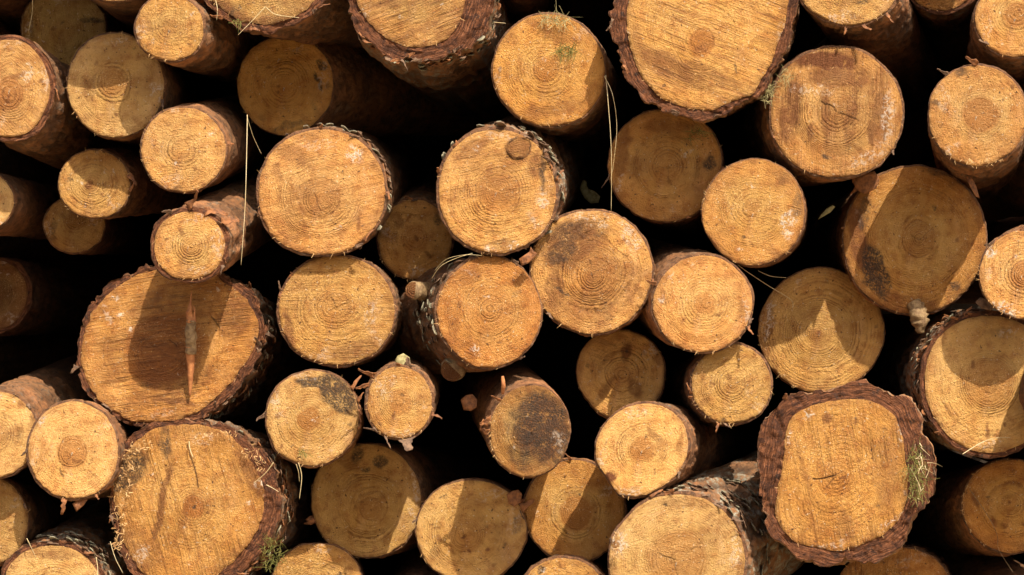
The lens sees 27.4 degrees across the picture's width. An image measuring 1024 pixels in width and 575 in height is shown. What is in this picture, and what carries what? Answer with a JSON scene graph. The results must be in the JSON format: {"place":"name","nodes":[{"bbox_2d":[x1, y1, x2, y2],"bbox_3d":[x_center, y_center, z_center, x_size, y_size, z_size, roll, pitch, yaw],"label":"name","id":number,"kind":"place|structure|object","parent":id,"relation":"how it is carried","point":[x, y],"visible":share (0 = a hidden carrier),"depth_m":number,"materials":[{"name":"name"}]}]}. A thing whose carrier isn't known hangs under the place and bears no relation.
{"place":"outdoors","nodes":[
{"label":"outdoors","id":0,"kind":"place"},
{"bbox_2d":[146,37,996,574],"bbox_3d":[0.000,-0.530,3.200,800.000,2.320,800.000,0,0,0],"label":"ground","id":1,"kind":"structure","parent":0,"point":[550,355],"depth_m":5.37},
{"bbox_2d":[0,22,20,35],"bbox_3d":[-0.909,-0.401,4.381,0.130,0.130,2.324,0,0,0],"label":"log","id":2,"kind":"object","parent":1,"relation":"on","point":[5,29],"visible":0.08,"depth_m":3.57,"materials":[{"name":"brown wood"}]},
{"bbox_2d":[0,0,213,92],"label":"log","id":3,"kind":"object","parent":2,"relation":"on","point":[11,11],"visible":0.17,"depth_m":3.58,"materials":[{"name":"brown wood"}]},
{"bbox_2d":[0,478,88,566],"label":"log","id":4,"kind":"object","parent":1,"relation":"on","point":[30,513],"visible":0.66,"depth_m":3.27,"materials":[{"name":"brown wood"}]},
{"bbox_2d":[0,353,92,478],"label":"log","id":5,"kind":"object","parent":4,"relation":"on","point":[27,400],"visible":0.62,"depth_m":3.25,"materials":[{"name":"brown wood"}]},
{"bbox_2d":[0,256,123,335],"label":"log","id":6,"kind":"object","parent":5,"relation":"on","point":[40,298],"visible":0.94,"depth_m":3.75,"materials":[{"name":"brown wood"}]},
{"bbox_2d":[0,173,161,239],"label":"log","id":7,"kind":"object","parent":6,"relation":"on","point":[25,204],"visible":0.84,"depth_m":3.40,"materials":[{"name":"brown wood"}]},
{"bbox_2d":[43,198,154,254],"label":"log","id":8,"kind":"object","parent":6,"relation":"on","point":[66,230],"visible":0.62,"depth_m":3.40,"materials":[{"name":"brown wood"}]},
{"bbox_2d":[0,34,166,215],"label":"log","id":9,"kind":"object","parent":8,"relation":"on","point":[40,121],"visible":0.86,"depth_m":3.17,"materials":[{"name":"brown wood"}]},
{"bbox_2d":[20,0,122,65],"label":"log","id":10,"kind":"object","parent":9,"relation":"on","point":[63,31],"visible":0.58,"depth_m":3.45,"materials":[{"name":"brown wood"}]},
{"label":"log","id":11,"kind":"object","parent":5,"relation":"on","visible":0},
{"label":"log","id":12,"kind":"object","parent":11,"relation":"on","visible":0},
{"bbox_2d":[0,141,60,186],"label":"log","id":13,"kind":"object","parent":12,"relation":"on","point":[14,163],"visible":0.14,"depth_m":3.92,"materials":[{"name":"brown wood"}]},
{"bbox_2d":[0,498,102,574],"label":"log","id":14,"kind":"object","parent":1,"relation":"on","point":[90,502],"visible":0.01,"depth_m":4.31,"materials":[{"name":"brown wood"}]},
{"bbox_2d":[1,497,132,574],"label":"log","id":15,"kind":"object","parent":1,"relation":"on","point":[78,543],"visible":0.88,"depth_m":3.21,"materials":[{"name":"brown wood"}]},
{"bbox_2d":[21,399,140,514],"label":"log","id":16,"kind":"object","parent":15,"relation":"on","point":[74,450],"visible":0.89,"depth_m":3.16,"materials":[{"name":"brown wood"}]},
{"bbox_2d":[73,499,87,511],"bbox_3d":[-0.652,0.329,3.169,0.024,0.020,0.006,0,0,0],"label":"bark scrap","id":17,"kind":"object","parent":16,"relation":"attached to","point":[78,505],"visible":1,"depth_m":3.17,"materials":[{"name":"brown wood"}]},
{"bbox_2d":[57,147,263,218],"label":"log","id":18,"kind":"object","parent":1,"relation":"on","point":[106,183],"visible":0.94,"depth_m":3.28,"materials":[{"name":"brown wood"}]},
{"bbox_2d":[66,32,216,147],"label":"log","id":19,"kind":"object","parent":18,"relation":"on","point":[109,94],"visible":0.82,"depth_m":3.22,"materials":[{"name":"brown wood"}]},
{"bbox_2d":[111,40,161,93],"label":"wood shavings","id":20,"kind":"object","parent":19,"relation":"on","point":[155,88],"visible":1,"depth_m":3.21},
{"bbox_2d":[91,0,237,94],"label":"log","id":21,"kind":"object","parent":19,"relation":"on","point":[126,12],"visible":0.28,"depth_m":3.26,"materials":[{"name":"brown wood"}]},
{"bbox_2d":[109,418,380,574],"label":"log","id":22,"kind":"object","parent":1,"relation":"on","point":[210,507],"visible":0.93,"depth_m":3.21,"materials":[{"name":"brown wood"}]},
{"bbox_2d":[111,438,152,550],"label":"wood shavings","id":23,"kind":"object","parent":22,"relation":"attached to","point":[113,543],"visible":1,"depth_m":3.19},
{"bbox_2d":[70,263,359,433],"bbox_3d":[-0.531,0.190,4.458,0.330,0.466,2.438,0,0,0],"label":"log","id":24,"kind":"object","parent":22,"relation":"on","point":[131,363],"visible":0.86,"depth_m":3.25,"materials":[{"name":"brown wood"}]},
{"bbox_2d":[185,291,197,395],"bbox_3d":[-0.492,0.086,3.222,0.020,0.162,0.031,0,0,0],"label":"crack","id":25,"kind":"object","parent":24,"relation":"attached to","point":[191,338],"visible":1,"depth_m":3.21,"materials":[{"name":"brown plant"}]},
{"bbox_2d":[150,170,271,282],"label":"log","id":26,"kind":"object","parent":24,"relation":"on","point":[199,239],"visible":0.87,"depth_m":3.11,"materials":[{"name":"brown wood"}]},
{"bbox_2d":[140,95,285,193],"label":"log","id":27,"kind":"object","parent":26,"relation":"on","point":[191,148],"visible":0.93,"depth_m":3.17,"materials":[{"name":"brown wood"}]},
{"bbox_2d":[134,0,268,84],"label":"log","id":28,"kind":"object","parent":27,"relation":"on","point":[194,36],"visible":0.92,"depth_m":3.12,"materials":[{"name":"brown wood"}]},
{"bbox_2d":[241,115,247,260],"bbox_3d":[-0.400,-0.147,3.138,0.007,0.226,0.036,0,0,0],"label":"straw","id":29,"kind":"object","parent":26,"relation":"hanging from","point":[245,188],"visible":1,"depth_m":3.13,"materials":[{"name":"beige plant"}]},
{"bbox_2d":[321,254,542,380],"bbox_3d":[-0.362,0.107,4.366,0.192,0.321,2.505,0,0,-15],"label":"log","id":30,"kind":"object","parent":24,"relation":"on","point":[461,317],"visible":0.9,"depth_m":3.18,"materials":[{"name":"brown wood"}]},
{"bbox_2d":[376,167,454,281],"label":"log","id":31,"kind":"object","parent":30,"relation":"on","point":[415,240],"visible":0.73,"depth_m":3.42,"materials":[{"name":"brown wood"}]},
{"bbox_2d":[436,115,605,255],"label":"log","id":32,"kind":"object","parent":30,"relation":"on","point":[507,185],"visible":0.96,"depth_m":3.17,"materials":[{"name":"brown wood"}]},
{"bbox_2d":[348,0,514,122],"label":"log","id":33,"kind":"object","parent":32,"relation":"on","point":[439,53],"visible":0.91,"depth_m":3.15,"materials":[{"name":"brown wood"}]},
{"bbox_2d":[491,12,638,173],"bbox_3d":[0.165,-0.360,4.393,0.185,0.235,2.419,0,0,5],"label":"log","id":34,"kind":"object","parent":32,"relation":"on","point":[537,85],"visible":0.95,"depth_m":3.20,"materials":[{"name":"brown wood"}]},
{"bbox_2d":[533,5,574,31],"bbox_3d":[0.069,-0.413,3.183,0.076,0.050,0.015,0,0,0],"label":"moss tuft","id":35,"kind":"object","parent":34,"relation":"attached to","point":[554,20],"visible":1,"depth_m":3.19,"materials":[{"name":"beige plant"}]},
{"bbox_2d":[550,40,579,65],"bbox_3d":[0.084,-0.357,3.189,0.054,0.043,0.015,0,0,0],"label":"moss tuft","id":36,"kind":"object","parent":34,"relation":"attached to","point":[570,52],"visible":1,"depth_m":3.19,"materials":[{"name":"plant"}]},
{"bbox_2d":[605,75,611,200],"bbox_3d":[0.146,-0.219,3.172,0.009,0.205,0.016,0,0,0],"label":"straw","id":37,"kind":"object","parent":34,"relation":"hanging from","point":[611,150],"visible":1,"depth_m":3.17,"materials":[{"name":"beige plant"}]},
{"bbox_2d":[604,76,616,171],"bbox_3d":[0.150,-0.246,3.172,0.013,0.149,0.025,0,0,-30],"label":"straw","id":38,"kind":"object","parent":34,"relation":"hanging from","point":[616,119],"visible":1,"depth_m":3.17,"materials":[{"name":"beige plant"}]},
{"bbox_2d":[519,248,536,265],"bbox_3d":[0.024,-0.047,3.155,0.027,0.028,0.006,0,0,0],"label":"dry leaf","id":39,"kind":"object","parent":30,"relation":"on","point":[529,256],"visible":1,"depth_m":3.15,"materials":[{"name":"orange plant"}]},
{"bbox_2d":[203,430,265,470],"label":"wood shavings","id":40,"kind":"object","parent":22,"relation":"on","point":[226,432],"visible":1,"depth_m":3.19},
{"bbox_2d":[252,531,290,571],"bbox_3d":[-0.366,0.403,3.196,0.058,0.065,0.015,0,0,0],"label":"moss tuft","id":41,"kind":"object","parent":22,"relation":"attached to","point":[272,561],"visible":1,"depth_m":3.20,"materials":[{"name":"green plant"}]},
{"bbox_2d":[256,369,370,467],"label":"log","id":42,"kind":"object","parent":22,"relation":"on","point":[320,415],"visible":0.98,"depth_m":3.20,"materials":[{"name":"brown wood"}]},
{"bbox_2d":[297,447,310,458],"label":"moss tuft","id":43,"kind":"object","parent":42,"relation":"attached to","point":[301,452],"visible":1,"depth_m":3.19,"materials":[{"name":"beige plant"}]},
{"bbox_2d":[276,254,402,368],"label":"log","id":44,"kind":"object","parent":42,"relation":"on","point":[341,311],"visible":0.98,"depth_m":3.21,"materials":[{"name":"brown wood"}]},
{"bbox_2d":[256,123,430,257],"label":"log","id":45,"kind":"object","parent":44,"relation":"on","point":[327,190],"visible":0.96,"depth_m":3.18,"materials":[{"name":"brown wood"}]},
{"bbox_2d":[236,38,484,136],"bbox_3d":[-0.032,-0.414,4.542,0.161,0.346,2.501,0,0,16],"label":"log","id":46,"kind":"object","parent":45,"relation":"on","point":[284,87],"visible":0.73,"depth_m":3.37,"materials":[{"name":"brown wood"}]},
{"bbox_2d":[204,0,362,47],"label":"log","id":47,"kind":"object","parent":46,"relation":"on","point":[327,22],"visible":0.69,"depth_m":3.16,"materials":[{"name":"brown wood"}]},
{"bbox_2d":[229,18,245,32],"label":"moss tuft","id":48,"kind":"object","parent":47,"relation":"attached to","point":[236,23],"visible":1,"depth_m":3.13,"materials":[{"name":"green plant"}]},
{"bbox_2d":[552,0,614,56],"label":"log","id":49,"kind":"object","parent":46,"relation":"on","point":[593,17],"visible":0.26,"depth_m":4.19,"materials":[{"name":"brown wood"}]},
{"bbox_2d":[272,540,368,574],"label":"log","id":50,"kind":"object","parent":1,"relation":"on","point":[320,557],"visible":0.89,"depth_m":3.33,"materials":[{"name":"brown wood"}]},
{"bbox_2d":[304,442,523,558],"bbox_3d":[-0.131,0.448,4.554,0.196,0.399,2.401,0,0,5],"label":"log","id":51,"kind":"object","parent":1,"relation":"on","point":[368,499],"visible":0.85,"depth_m":3.37,"materials":[{"name":"brown wood"}]},
{"bbox_2d":[355,357,445,450],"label":"log","id":52,"kind":"object","parent":51,"relation":"on","point":[401,403],"visible":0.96,"depth_m":3.15,"materials":[{"name":"brown wood"}]},
{"bbox_2d":[395,353,410,364],"bbox_3d":[-0.165,0.109,3.170,0.025,0.020,0.006,0,0,0],"label":"lichen scrap","id":53,"kind":"object","parent":52,"relation":"on","point":[400,358],"visible":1,"depth_m":3.17,"materials":[{"name":"yellow plant"}]},
{"bbox_2d":[394,547,438,574],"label":"log","id":54,"kind":"object","parent":1,"relation":"on","point":[411,562],"visible":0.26,"depth_m":3.56,"materials":[{"name":"brown wood"}]},
{"bbox_2d":[412,478,534,574],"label":"log","id":55,"kind":"object","parent":1,"relation":"on","point":[470,526],"visible":0.93,"depth_m":3.29,"materials":[{"name":"brown wood"}]},
{"bbox_2d":[453,360,570,478],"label":"log","id":56,"kind":"object","parent":55,"relation":"on","point":[520,417],"visible":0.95,"depth_m":3.14,"materials":[{"name":"brown wood"}]},
{"bbox_2d":[461,394,476,410],"bbox_3d":[-0.067,0.178,3.249,0.026,0.026,0.007,0,0,0],"label":"bark scrap","id":57,"kind":"object","parent":56,"relation":"attached to","point":[469,402],"visible":1,"depth_m":3.25,"materials":[{"name":"brown wood"}]},
{"bbox_2d":[506,490,521,506],"bbox_3d":[0.004,0.327,3.260,0.025,0.027,0.006,0,0,0],"label":"bark scrap","id":58,"kind":"object","parent":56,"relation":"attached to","point":[514,497],"visible":1,"depth_m":3.26,"materials":[{"name":"brown wood"}]},
{"bbox_2d":[524,554,607,574],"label":"log","id":59,"kind":"object","parent":1,"relation":"on","point":[564,564],"visible":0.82,"depth_m":3.23,"materials":[{"name":"brown wood"}]},
{"bbox_2d":[520,453,627,560],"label":"log","id":60,"kind":"object","parent":59,"relation":"on","point":[579,506],"visible":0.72,"depth_m":3.31,"materials":[{"name":"brown wood"}]},
{"bbox_2d":[840,540,951,574],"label":"log","id":61,"kind":"object","parent":1,"relation":"on","point":[911,557],"visible":0.59,"depth_m":3.44,"materials":[{"name":"brown wood"}]},
{"bbox_2d":[907,458,1023,556],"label":"log","id":62,"kind":"object","parent":61,"relation":"on","point":[952,516],"visible":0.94,"depth_m":3.36,"materials":[{"name":"brown wood"}]},
{"bbox_2d":[607,440,972,574],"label":"log","id":63,"kind":"object","parent":62,"relation":"on","point":[709,522],"visible":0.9,"depth_m":3.13,"materials":[{"name":"brown wood"}]},
{"bbox_2d":[611,532,624,560],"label":"wood shavings","id":64,"kind":"object","parent":63,"relation":"attached to","point":[617,547],"visible":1,"depth_m":3.12},
{"bbox_2d":[594,401,763,498],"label":"log","id":65,"kind":"object","parent":63,"relation":"on","point":[644,449],"visible":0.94,"depth_m":3.14,"materials":[{"name":"brown wood"}]},
{"bbox_2d":[576,329,667,418],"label":"log","id":66,"kind":"object","parent":65,"relation":"on","point":[617,370],"visible":0.84,"depth_m":3.31,"materials":[{"name":"brown wood"}]},
{"bbox_2d":[529,209,654,336],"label":"log","id":67,"kind":"object","parent":66,"relation":"on","point":[591,271],"visible":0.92,"depth_m":3.20,"materials":[{"name":"brown wood"}]},
{"bbox_2d":[580,180,599,203],"bbox_3d":[0.130,-0.160,3.500,0.034,0.040,0.006,0,0,0],"label":"dry leaf","id":68,"kind":"object","parent":67,"relation":"on","point":[590,196],"visible":1,"depth_m":3.50,"materials":[{"name":"plant"}]},
{"bbox_2d":[659,342,773,431],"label":"log","id":69,"kind":"object","parent":65,"relation":"on","point":[729,387],"visible":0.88,"depth_m":3.20,"materials":[{"name":"brown wood"}]},
{"bbox_2d":[632,237,753,353],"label":"log","id":70,"kind":"object","parent":69,"relation":"on","point":[699,301],"visible":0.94,"depth_m":3.17,"materials":[{"name":"brown wood"}]},
{"bbox_2d":[601,109,724,240],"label":"log","id":71,"kind":"object","parent":70,"relation":"on","point":[664,172],"visible":0.85,"depth_m":3.27,"materials":[{"name":"brown wood"}]},
{"bbox_2d":[685,123,715,144],"bbox_3d":[0.289,-0.238,3.250,0.054,0.038,0.015,0,0,0],"label":"moss tuft","id":72,"kind":"object","parent":71,"relation":"attached to","point":[699,130],"visible":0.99,"depth_m":3.25,"materials":[{"name":"plant"}]},
{"bbox_2d":[606,0,799,122],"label":"log","id":73,"kind":"object","parent":71,"relation":"on","point":[702,61],"visible":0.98,"depth_m":3.12,"materials":[{"name":"brown wood"}]},
{"bbox_2d":[759,80,782,108],"bbox_3d":[0.381,-0.288,3.136,0.048,0.042,0.015,0,0,0],"label":"lichen","id":74,"kind":"object","parent":73,"relation":"attached to","point":[767,91],"visible":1,"depth_m":3.14},
{"bbox_2d":[774,64,794,87],"bbox_3d":[0.411,-0.317,3.158,0.036,0.038,0.010,0,0,0],"label":"lichen","id":75,"kind":"object","parent":73,"relation":"attached to","point":[785,75],"visible":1,"depth_m":3.16},
{"bbox_2d":[700,158,808,268],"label":"log","id":76,"kind":"object","parent":70,"relation":"on","point":[754,213],"visible":1,"depth_m":3.17,"materials":[{"name":"brown wood"}]},
{"bbox_2d":[738,265,792,307],"bbox_3d":[0.393,-0.008,3.296,0.009,0.083,0.183,0,0,42],"label":"straw","id":77,"kind":"object","parent":76,"relation":"hanging from","point":[764,283],"visible":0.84,"depth_m":3.29,"materials":[{"name":"beige plant"}]},
{"bbox_2d":[707,45,904,187],"bbox_3d":[0.531,-0.303,4.351,0.215,0.281,2.380,0,0,2],"label":"log","id":78,"kind":"object","parent":76,"relation":"on","point":[836,114],"visible":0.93,"depth_m":3.17,"materials":[{"name":"brown wood"}]},
{"bbox_2d":[853,171,879,193],"bbox_3d":[0.555,-0.164,3.290,0.042,0.036,0.006,0,0,0],"label":"bark scrap","id":79,"kind":"object","parent":78,"relation":"attached to","point":[866,183],"visible":0.97,"depth_m":3.29,"materials":[{"name":"brown wood"}]},
{"bbox_2d":[819,205,834,218],"bbox_3d":[0.494,-0.118,3.300,0.026,0.022,0.007,0,0,0],"label":"lichen scrap","id":80,"kind":"object","parent":76,"relation":"on","point":[828,210],"visible":1,"depth_m":3.30,"materials":[{"name":"plant"}]},
{"bbox_2d":[1019,374,1023,409],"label":"log","id":81,"kind":"object","parent":63,"relation":"on","point":[1021,394],"visible":0.05,"depth_m":3.24,"materials":[{"name":"brown wood"}]},
{"bbox_2d":[969,489,1012,571],"bbox_3d":[0.760,0.385,3.338,0.068,0.130,0.028,0,0,8],"label":"stem","id":82,"kind":"object","parent":62,"relation":"on","point":[992,524],"visible":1,"depth_m":3.34,"materials":[{"name":"plant"}]},
{"bbox_2d":[935,549,1023,574],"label":"log","id":83,"kind":"object","parent":1,"relation":"on","point":[959,564],"visible":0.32,"depth_m":3.60,"materials":[{"name":"brown wood"}]},
{"bbox_2d":[756,379,936,566],"bbox_3d":[0.696,0.390,4.272,0.268,0.511,2.402,0,0,10],"label":"log","id":84,"kind":"object","parent":83,"relation":"on","point":[834,486],"visible":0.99,"depth_m":3.11,"materials":[{"name":"brown wood"}]},
{"bbox_2d":[757,267,885,392],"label":"log","id":85,"kind":"object","parent":84,"relation":"on","point":[827,331],"visible":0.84,"depth_m":3.38,"materials":[{"name":"brown wood"}]},
{"bbox_2d":[897,442,937,504],"bbox_3d":[0.597,0.272,3.091,0.064,0.104,0.015,0,0,0],"label":"moss tuft","id":86,"kind":"object","parent":84,"relation":"attached to","point":[912,471],"visible":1,"depth_m":3.09,"materials":[{"name":"plant"}]},
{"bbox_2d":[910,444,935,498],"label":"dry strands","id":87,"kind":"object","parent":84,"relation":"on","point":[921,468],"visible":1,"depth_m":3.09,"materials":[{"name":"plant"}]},
{"bbox_2d":[861,306,1023,458],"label":"log","id":88,"kind":"object","parent":84,"relation":"on","point":[956,375],"visible":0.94,"depth_m":3.26,"materials":[{"name":"brown wood"}]},
{"bbox_2d":[800,164,987,332],"bbox_3d":[0.761,-0.074,4.483,0.242,0.292,2.388,0,0,6],"label":"log","id":89,"kind":"object","parent":88,"relation":"on","point":[911,241],"visible":0.92,"depth_m":3.32,"materials":[{"name":"brown wood"}]},
{"bbox_2d":[927,56,1023,225],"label":"log","id":90,"kind":"object","parent":89,"relation":"on","point":[975,109],"visible":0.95,"depth_m":3.13,"materials":[{"name":"brown wood"}]},
{"bbox_2d":[966,176,978,197],"bbox_3d":[0.708,-0.154,3.230,0.021,0.034,0.006,0,0,0],"label":"bark scrap","id":91,"kind":"object","parent":90,"relation":"hanging from","point":[972,185],"visible":1,"depth_m":3.23,"materials":[{"name":"brown wood"}]},
{"bbox_2d":[960,158,996,163],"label":"wood shavings","id":92,"kind":"object","parent":90,"relation":"on","point":[980,161],"visible":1,"depth_m":3.12},
{"bbox_2d":[965,0,1023,82],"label":"log","id":93,"kind":"object","parent":90,"relation":"on","point":[996,37],"visible":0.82,"depth_m":3.15,"materials":[{"name":"brown wood"}]},
{"bbox_2d":[963,437,1010,453],"bbox_3d":[0.730,0.244,3.241,0.077,0.026,0.012,0,0,-8],"label":"straw","id":94,"kind":"object","parent":88,"relation":"on","point":[984,441],"visible":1,"depth_m":3.24,"materials":[{"name":"beige plant"}]},
{"bbox_2d":[976,223,1023,319],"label":"log","id":95,"kind":"object","parent":88,"relation":"on","point":[1000,267],"visible":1,"depth_m":3.17,"materials":[{"name":"brown wood"}]},
{"bbox_2d":[835,155,1023,221],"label":"log","id":96,"kind":"object","parent":95,"relation":"on","point":[1007,201],"visible":0.26,"depth_m":3.65,"materials":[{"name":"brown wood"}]},
{"bbox_2d":[870,81,1023,173],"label":"log","id":97,"kind":"object","parent":96,"relation":"on","point":[913,145],"visible":0.12,"depth_m":4.56,"materials":[{"name":"brown wood"}]},
{"bbox_2d":[800,0,942,117],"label":"log","id":98,"kind":"object","parent":97,"relation":"on","point":[890,35],"visible":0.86,"depth_m":3.37,"materials":[{"name":"brown wood"}]},
{"bbox_2d":[910,0,977,35],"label":"log","id":99,"kind":"object","parent":98,"relation":"on","point":[942,17],"visible":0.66,"depth_m":3.48,"materials":[{"name":"brown wood"}]},
{"bbox_2d":[975,297,992,310],"bbox_3d":[0.732,0.026,3.250,0.031,0.021,0.006,0,0,0],"label":"bark scrap","id":100,"kind":"object","parent":95,"relation":"attached to","point":[982,303],"visible":0.91,"depth_m":3.25,"materials":[{"name":"brown wood"}]},
{"bbox_2d":[954,217,1023,303],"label":"log","id":101,"kind":"object","parent":1,"relation":"on","point":[973,294],"visible":0.06,"depth_m":4.17,"materials":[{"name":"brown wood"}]},
{"bbox_2d":[1009,553,1023,563],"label":"log","id":102,"kind":"object","parent":1,"relation":"on","point":[1019,557],"visible":0.02,"depth_m":4.00,"materials":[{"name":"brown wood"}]},
{"bbox_2d":[936,449,1023,554],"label":"log","id":103,"kind":"object","parent":102,"relation":"on","point":[948,461],"visible":0.05,"depth_m":4.46,"materials":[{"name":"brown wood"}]},
{"bbox_2d":[970,448,1023,461],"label":"log","id":104,"kind":"object","parent":103,"relation":"on","point":[1019,454],"visible":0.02,"depth_m":3.95,"materials":[{"name":"brown wood"}]}
]}

